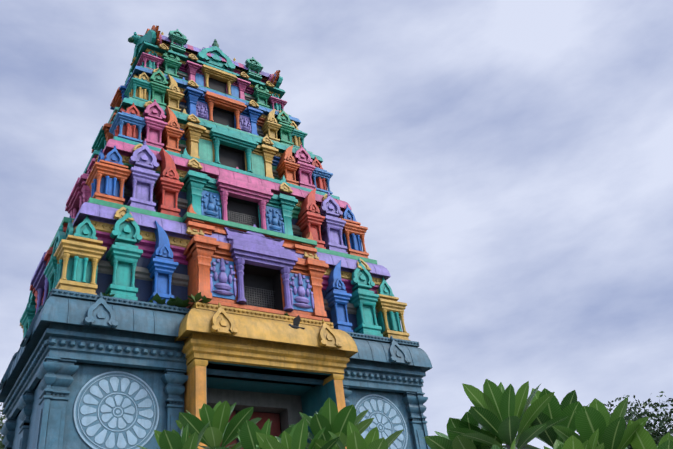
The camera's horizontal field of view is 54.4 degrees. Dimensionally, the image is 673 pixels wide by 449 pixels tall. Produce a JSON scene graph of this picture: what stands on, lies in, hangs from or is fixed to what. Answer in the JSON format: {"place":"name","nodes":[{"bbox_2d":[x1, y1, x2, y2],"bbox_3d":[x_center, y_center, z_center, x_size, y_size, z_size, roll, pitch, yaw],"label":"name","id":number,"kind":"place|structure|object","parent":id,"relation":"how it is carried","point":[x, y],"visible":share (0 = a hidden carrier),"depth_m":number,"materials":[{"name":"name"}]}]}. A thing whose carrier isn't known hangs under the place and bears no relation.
{"place":"outdoors","nodes":[
{"label":"outdoors","id":0,"kind":"place"},
{"bbox_2d":[0,403,6,448],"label":"tree","id":1,"kind":"object","parent":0,"point":[2,446],"visible":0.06,"depth_m":39.23,"materials":[{"name":"green plant"}]},
{"bbox_2d":[0,288,431,448],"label":"temple base","id":2,"kind":"object","parent":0,"point":[90,371],"visible":0.96,"depth_m":16.69,"materials":[{"name":"blue paint"}]},
{"bbox_2d":[102,292,288,315],"bbox_3d":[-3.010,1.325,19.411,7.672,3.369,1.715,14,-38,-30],"label":"ledge weeds","id":3,"kind":"object","parent":2,"relation":"on","point":[177,301],"visible":0.62,"depth_m":17.34,"materials":[{"name":"green plant"}]},
{"bbox_2d":[20,198,410,340],"bbox_3d":[-3.627,2.477,21.286,11.392,3.606,5.875,14,-38,-30],"label":"tower tier","id":4,"kind":"object","parent":2,"relation":"on","point":[97,246],"visible":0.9,"depth_m":18.87,"materials":[{"name":"paint"}]},
{"bbox_2d":[65,136,368,257],"bbox_3d":[-4.183,0.056,23.185,9.942,3.382,4.750,14,-38,-30],"label":"tower tier","id":5,"kind":"object","parent":4,"relation":"on","point":[122,171],"visible":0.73,"depth_m":21.30,"materials":[{"name":"paint"}]},
{"bbox_2d":[91,97,332,194],"bbox_3d":[-4.632,-2.091,24.796,8.664,2.766,3.850,14,-38,-30],"label":"tower tier","id":6,"kind":"object","parent":5,"relation":"on","point":[153,124],"visible":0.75,"depth_m":23.27,"materials":[{"name":"paint"}]},
{"bbox_2d":[110,66,307,149],"bbox_3d":[-5.029,-3.935,26.200,7.629,2.509,3.055,14,-38,-30],"label":"tower tier","id":7,"kind":"object","parent":6,"relation":"on","point":[142,83],"visible":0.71,"depth_m":24.98,"materials":[{"name":"paint"}]},
{"bbox_2d":[125,41,286,110],"bbox_3d":[-5.395,-5.519,27.369,6.376,2.016,2.465,14,-38,-30],"label":"tower tier","id":8,"kind":"object","parent":7,"relation":"on","point":[163,58],"visible":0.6,"depth_m":26.43,"materials":[{"name":"paint"}]},
{"bbox_2d":[128,25,282,87],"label":"tower roof","id":9,"kind":"structure","parent":8,"relation":"on","point":[213,54],"depth_m":27.29,"materials":[{"name":"teal paint"}]},
{"bbox_2d":[136,398,403,448],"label":"frangipani branches","id":10,"kind":"object","parent":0,"point":[329,425],"visible":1,"depth_m":4.16,"materials":[{"name":"green plant"}]},
{"bbox_2d":[289,315,304,329],"bbox_3d":[-0.926,2.351,15.323,0.372,0.209,0.524,-18,-34,15],"label":"pigeon","id":11,"kind":"object","parent":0,"point":[296,321],"visible":1,"depth_m":15.24,"materials":[{"name":"grey"}]},
{"bbox_2d":[0,0,672,448],"label":"sky","id":12,"kind":"structure","parent":0,"point":[507,164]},
{"bbox_2d":[423,379,672,448],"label":"frangipani branches","id":13,"kind":"object","parent":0,"point":[499,415],"visible":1,"depth_m":3.34,"materials":[{"name":"green plant"}]},
{"bbox_2d":[575,391,672,448],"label":"tree","id":14,"kind":"object","parent":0,"point":[661,427],"visible":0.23,"depth_m":67.74,"materials":[{"name":"green plant"}]}
]}

